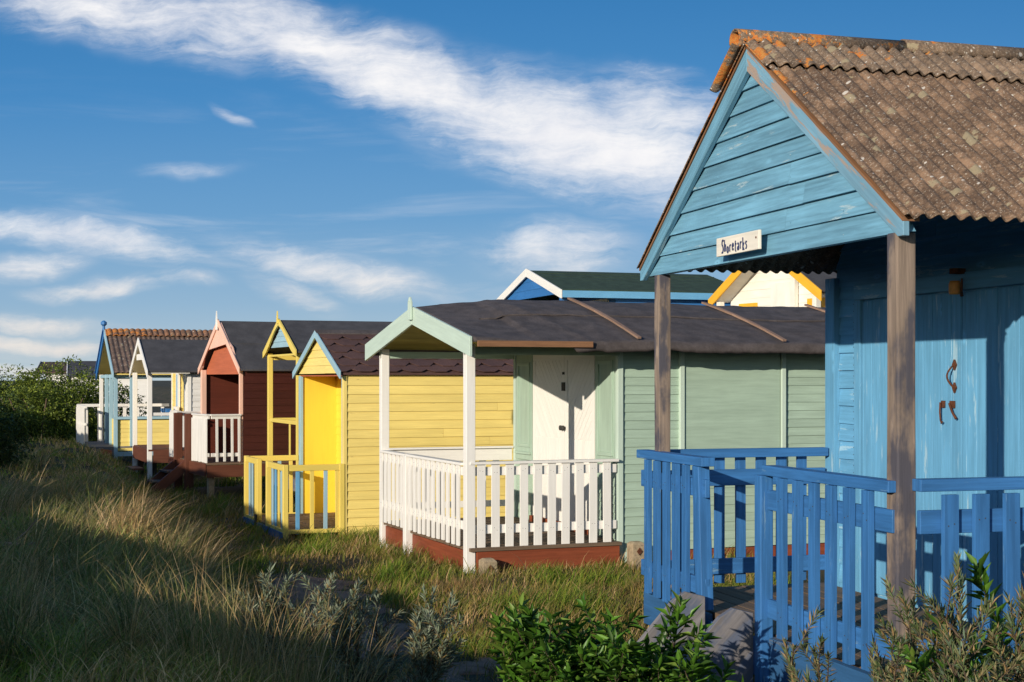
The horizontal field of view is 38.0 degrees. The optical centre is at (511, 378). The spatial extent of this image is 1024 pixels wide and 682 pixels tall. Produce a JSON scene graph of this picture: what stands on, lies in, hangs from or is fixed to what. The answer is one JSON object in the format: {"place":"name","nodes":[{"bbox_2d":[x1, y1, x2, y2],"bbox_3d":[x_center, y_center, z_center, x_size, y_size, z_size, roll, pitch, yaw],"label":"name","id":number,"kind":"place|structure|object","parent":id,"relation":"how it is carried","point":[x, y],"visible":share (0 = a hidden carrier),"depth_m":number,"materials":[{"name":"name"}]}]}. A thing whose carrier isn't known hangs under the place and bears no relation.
{"place":"outdoors","nodes":[
{"label":"outdoors","id":0,"kind":"place"},
{"bbox_2d":[254,574,433,658],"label":"sand path","id":1,"kind":"structure","parent":0,"point":[341,584],"depth_m":13.10,"materials":[{"name":"grey sand"}]},
{"bbox_2d":[0,381,824,681],"bbox_3d":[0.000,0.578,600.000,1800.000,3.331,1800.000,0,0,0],"label":"ground","id":2,"kind":"structure","parent":0,"point":[161,391],"depth_m":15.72,"materials":[{"name":"green plant"}]},
{"bbox_2d":[0,391,36,469],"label":"hedge bush","id":3,"kind":"object","parent":2,"relation":"on","point":[6,442],"visible":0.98,"depth_m":26.62,"materials":[{"name":"green plant"}]},
{"bbox_2d":[0,364,61,424],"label":"hedge bush","id":4,"kind":"object","parent":2,"relation":"on","point":[11,386],"visible":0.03,"depth_m":42.35,"materials":[{"name":"green plant"}]},
{"bbox_2d":[0,461,74,520],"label":"bush","id":5,"kind":"object","parent":2,"relation":"on","point":[14,494],"visible":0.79,"depth_m":15.02,"materials":[{"name":"green plant"}]},
{"bbox_2d":[0,466,96,512],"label":"marram tuft","id":6,"kind":"object","parent":2,"relation":"on","point":[45,496],"visible":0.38,"depth_m":17.44,"materials":[{"name":"green plant"}]},
{"bbox_2d":[0,380,104,441],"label":"hedge bush","id":7,"kind":"object","parent":2,"relation":"on","point":[42,412],"visible":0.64,"depth_m":39.96,"materials":[{"name":"green plant"}]},
{"bbox_2d":[34,361,77,390],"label":"beach hut","id":8,"kind":"object","parent":2,"relation":"on","point":[54,364],"visible":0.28,"depth_m":52.47,"materials":[{"name":"grey tile"}]},
{"bbox_2d":[0,524,116,628],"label":"marram tuft","id":9,"kind":"object","parent":2,"relation":"on","point":[19,594],"visible":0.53,"depth_m":8.57,"materials":[{"name":"green plant"}]},
{"bbox_2d":[1,490,124,547],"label":"marram tuft","id":10,"kind":"object","parent":2,"relation":"on","point":[47,514],"visible":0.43,"depth_m":13.81,"materials":[{"name":"green plant"}]},
{"bbox_2d":[2,354,146,451],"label":"hedge bush","id":11,"kind":"object","parent":2,"relation":"on","point":[91,392],"visible":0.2,"depth_m":41.85,"materials":[{"name":"green plant"}]},
{"bbox_2d":[29,466,146,501],"bbox_3d":[-5.818,1.514,20.529,1.825,0.677,1.744,0,0,32],"label":"marram tuft","id":12,"kind":"object","parent":2,"relation":"on","point":[94,486],"visible":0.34,"depth_m":20.48,"materials":[{"name":"green plant"}]},
{"bbox_2d":[4,548,202,625],"bbox_3d":[-2.580,1.367,9.572,1.369,0.549,1.405,0,0,0],"label":"marram tuft","id":13,"kind":"object","parent":2,"relation":"on","point":[109,582],"visible":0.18,"depth_m":9.73,"materials":[{"name":"green plant"}]},
{"bbox_2d":[66,361,146,416],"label":"beach hut","id":14,"kind":"object","parent":2,"relation":"on","point":[142,386],"visible":0.27,"depth_m":48.62,"materials":[{"name":"white wood"}]},
{"bbox_2d":[101,449,111,456],"bbox_3d":[-10.033,1.881,35.995,0.660,0.374,0.044,0,0,-21],"label":"board","id":15,"kind":"object","parent":2,"relation":"on","point":[109,451],"visible":0.21,"depth_m":36.06,"materials":[{"name":"brown wood"}]},
{"bbox_2d":[40,483,191,549],"bbox_3d":[-3.520,1.215,13.283,1.801,0.761,1.675,0,0,0],"label":"marram tuft","id":16,"kind":"object","parent":2,"relation":"on","point":[128,514],"visible":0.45,"depth_m":13.21,"materials":[{"name":"green plant"}]},
{"bbox_2d":[76,320,212,459],"bbox_3d":[-8.452,0.330,38.598,6.169,3.630,3.883,0,0,-22],"label":"beach hut","id":17,"kind":"object","parent":2,"relation":"on","point":[115,355],"visible":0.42,"depth_m":37.24,"materials":[{"name":"yellow paint"}]},
{"bbox_2d":[161,408,170,412],"bbox_3d":[-8.581,1.199,37.561,0.440,0.902,0.990,0,0,-22],"label":"bench","id":18,"kind":"object","parent":17,"relation":"on","point":[164,410],"visible":0.24,"depth_m":37.49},
{"bbox_2d":[145,459,183,491],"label":"steps","id":19,"kind":"structure","parent":2,"relation":"on","point":[168,475],"depth_m":28.16,"materials":[{"name":"brown wood"}]},
{"bbox_2d":[120,490,222,536],"bbox_3d":[-4.608,1.773,19.507,1.777,0.790,1.848,0,0,-41],"label":"marram tuft","id":20,"kind":"object","parent":2,"relation":"on","point":[176,516],"visible":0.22,"depth_m":19.56,"materials":[{"name":"green plant"}]},
{"bbox_2d":[126,338,224,478],"bbox_3d":[-6.225,0.807,33.812,4.950,3.447,2.926,0,0,-21],"label":"beach hut","id":21,"kind":"object","parent":2,"relation":"on","point":[179,360],"visible":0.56,"depth_m":32.55,"materials":[{"name":"white wood"}]},
{"bbox_2d":[184,372,190,410],"bbox_3d":[-7.109,0.693,32.500,0.077,1.694,0.693,0,0,-22],"label":"door","id":22,"kind":"structure","parent":21,"relation":"in","point":[187,377],"depth_m":32.19,"materials":[{"name":"white wood"}]},
{"bbox_2d":[118,507,242,585],"bbox_3d":[-2.769,1.451,12.603,1.414,0.847,1.153,0,0,0],"label":"marram tuft","id":23,"kind":"object","parent":2,"relation":"on","point":[184,547],"visible":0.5,"depth_m":12.60,"materials":[{"name":"green plant"}]},
{"bbox_2d":[123,533,257,604],"bbox_3d":[-2.344,1.438,11.038,1.158,0.689,1.098,0,0,0],"label":"marram tuft","id":24,"kind":"object","parent":2,"relation":"on","point":[189,574],"visible":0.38,"depth_m":11.00,"materials":[{"name":"green plant"}]},
{"bbox_2d":[152,499,251,559],"bbox_3d":[-3.555,1.681,16.454,1.476,0.720,1.344,0,0,0],"label":"marram tuft","id":25,"kind":"object","parent":2,"relation":"on","point":[181,529],"visible":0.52,"depth_m":16.45,"materials":[{"name":"green plant"}]},
{"bbox_2d":[93,542,362,681],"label":"marram tuft","id":26,"kind":"object","parent":2,"relation":"on","point":[258,649],"visible":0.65,"depth_m":7.30,"materials":[{"name":"green plant"}]},
{"bbox_2d":[168,311,295,495],"bbox_3d":[-3.693,0.611,29.662,5.819,3.839,2.860,0,0,-27],"label":"beach hut","id":27,"kind":"object","parent":2,"relation":"on","point":[225,428],"visible":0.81,"depth_m":27.94,"materials":[{"name":"red wood"},{"name":"dark red painted wood"},{"name":"white paint"}]},
{"bbox_2d":[228,560,341,673],"bbox_3d":[-1.208,1.371,7.969,0.596,0.796,0.506,0,0,0],"label":"sea buckthorn","id":28,"kind":"object","parent":2,"relation":"on","point":[281,602],"visible":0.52,"depth_m":7.93,"materials":[{"name":"green plant"}]},
{"bbox_2d":[160,546,440,681],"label":"marram tuft","id":29,"kind":"object","parent":2,"relation":"on","point":[333,669],"visible":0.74,"depth_m":7.49,"materials":[{"name":"green plant"}]},
{"bbox_2d":[263,311,391,490],"bbox_3d":[-2.185,0.457,26.495,4.064,3.267,2.541,0,0,-22],"label":"beach hut","id":30,"kind":"object","parent":2,"relation":"on","point":[288,339],"visible":0.15,"depth_m":25.92,"materials":[{"name":"yellow wood"}]},
{"bbox_2d":[299,571,406,681],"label":"sea buckthorn","id":31,"kind":"object","parent":2,"relation":"on","point":[357,616],"visible":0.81,"depth_m":8.69,"materials":[{"name":"green plant"}]},
{"bbox_2d":[243,329,512,538],"bbox_3d":[-1.574,0.751,22.158,4.378,2.941,2.816,0,0,-21],"label":"beach hut","id":32,"kind":"object","parent":2,"relation":"on","point":[336,469],"visible":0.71,"depth_m":21.01,"materials":[{"name":"yellow wood"}]},
{"bbox_2d":[392,583,469,681],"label":"sea buckthorn","id":33,"kind":"object","parent":2,"relation":"on","point":[425,670],"visible":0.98,"depth_m":8.37,"materials":[{"name":"green plant"}]},
{"bbox_2d":[421,569,498,593],"bbox_3d":[-0.540,1.930,14.229,1.059,0.232,0.931,0,0,0],"label":"marram tuft","id":34,"kind":"object","parent":2,"relation":"on","point":[462,582],"visible":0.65,"depth_m":14.26,"materials":[{"name":"green plant"}]},
{"bbox_2d":[479,558,496,575],"bbox_3d":[-0.244,2.065,15.156,0.150,0.470,0.162,0,0,-22],"label":"concrete post","id":35,"kind":"object","parent":2,"relation":"on","point":[484,563],"visible":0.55,"depth_m":15.10,"materials":[{"name":"beige concrete"}]},
{"bbox_2d":[515,623,649,681],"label":"elder bush","id":36,"kind":"object","parent":2,"relation":"on","point":[562,676],"visible":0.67,"depth_m":6.70,"materials":[{"name":"green plant"}]},
{"bbox_2d":[365,297,824,572],"bbox_3d":[1.511,0.724,17.688,5.720,3.352,3.894,0,0,-22],"label":"beach hut","id":37,"kind":"object","parent":2,"relation":"on","point":[584,401],"visible":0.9,"depth_m":16.37,"materials":[{"name":"wood"},{"name":"pale green painted wood"},{"name":"white painted wood"}]},
{"bbox_2d":[533,355,564,520],"bbox_3d":[0.426,0.680,17.709,0.078,2.060,0.992,0,0,-21],"label":"door","id":38,"kind":"structure","parent":37,"relation":"in","point":[548,370],"depth_m":17.73,"materials":[{"name":"white wood"}]},
{"bbox_2d":[561,355,594,521],"bbox_3d":[0.751,0.680,16.882,0.078,2.060,0.832,0,0,-21],"label":"door","id":39,"kind":"structure","parent":37,"relation":"in","point":[578,427],"depth_m":16.88,"materials":[{"name":"white wood"}]},
{"bbox_2d":[497,269,730,305],"bbox_3d":[2.017,-0.126,28.211,3.705,3.851,3.820,0,0,-18],"label":"beach hut","id":40,"kind":"object","parent":2,"relation":"on","point":[685,289],"visible":0.3,"depth_m":26.97,"materials":[{"name":"green fabric"}]},
{"bbox_2d":[592,298,608,301],"bbox_3d":[1.473,-0.420,27.350,0.028,2.040,1.600,0,0,-18],"label":"door","id":41,"kind":"structure","parent":40,"relation":"in","point":[607,299],"depth_m":26.76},
{"bbox_2d":[484,588,743,681],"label":"elder bush","id":42,"kind":"object","parent":2,"relation":"on","point":[521,633],"visible":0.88,"depth_m":6.82,"materials":[{"name":"green plant"}]},
{"bbox_2d":[627,541,643,569],"bbox_3d":[1.323,2.015,15.816,0.150,0.570,0.162,0,0,-22],"label":"concrete post","id":43,"kind":"object","parent":2,"relation":"on","point":[635,550],"visible":0.52,"depth_m":15.76,"materials":[{"name":"beige concrete"}]},
{"bbox_2d":[613,562,671,593],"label":"marram tuft","id":44,"kind":"object","parent":2,"relation":"on","point":[637,580],"visible":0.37,"depth_m":14.04,"materials":[{"name":"green plant"}]},
{"bbox_2d":[637,591,752,681],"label":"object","id":45,"kind":"structure","parent":2,"relation":"on","point":[732,628],"depth_m":7.88,"materials":[{"name":"grey stone"}]},
{"bbox_2d":[708,270,836,306],"bbox_3d":[5.872,-0.255,25.563,3.885,4.110,3.110,0,0,-27],"label":"beach hut","id":46,"kind":"object","parent":2,"relation":"on","point":[762,289],"visible":0.14,"depth_m":24.97,"materials":[{"name":"white wood"}]},
{"bbox_2d":[771,282,789,306],"bbox_3d":[4.484,-0.400,24.753,0.027,2.400,0.550,0,0,-27],"label":"door","id":47,"kind":"structure","parent":46,"relation":"in","point":[780,292],"depth_m":24.75,"materials":[{"name":"white wood"}]},
{"bbox_2d":[637,28,1023,681],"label":"beach hut","id":48,"kind":"object","parent":2,"relation":"on","point":[883,180],"visible":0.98,"depth_m":8.01,"materials":[{"name":"blue wood"}]},
{"bbox_2d":[717,230,760,256],"bbox_3d":[1.232,-0.737,8.107,0.022,0.104,0.540,0,0,-16],"label":"name sign","id":49,"kind":"object","parent":48,"relation":"attached to","point":[739,243],"visible":1,"depth_m":8.07,"materials":[{"name":"white wood"}]},
{"bbox_2d":[863,293,962,615],"bbox_3d":[2.364,0.425,8.908,0.076,1.830,1.095,0,0,-16],"label":"door","id":50,"kind":"structure","parent":48,"relation":"in","point":[939,317],"depth_m":8.73,"materials":[{"name":"blue wood"}]},
{"bbox_2d":[963,286,1023,624],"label":"door","id":51,"kind":"structure","parent":48,"relation":"in","point":[993,319],"depth_m":8.09,"materials":[{"name":"blue wood"}]},
{"bbox_2d":[779,575,939,681],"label":"sea buckthorn","id":52,"kind":"object","parent":2,"relation":"on","point":[793,672],"visible":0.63,"depth_m":5.38,"materials":[{"name":"green plant"}]},
{"bbox_2d":[868,551,1023,681],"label":"sea buckthorn","id":53,"kind":"object","parent":2,"relation":"on","point":[956,634],"visible":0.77,"depth_m":4.89,"materials":[{"name":"green plant"}]},
{"bbox_2d":[886,551,1022,681],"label":"elder bush","id":54,"kind":"object","parent":2,"relation":"on","point":[980,579],"visible":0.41,"depth_m":5.11,"materials":[{"name":"green plant"}]},
{"bbox_2d":[920,593,1023,681],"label":"sea buckthorn","id":55,"kind":"object","parent":2,"relation":"on","point":[952,659],"visible":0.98,"depth_m":4.68,"materials":[{"name":"green plant"}]},
{"bbox_2d":[386,657,501,681],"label":"sand path","id":56,"kind":"structure","parent":0,"point":[468,665],"depth_m":9.96,"materials":[{"name":"grey sand"}]},
{"bbox_2d":[0,0,1023,380],"label":"sky","id":57,"kind":"structure","parent":0,"point":[165,164],"materials":[{"name":"blue"}]}
]}

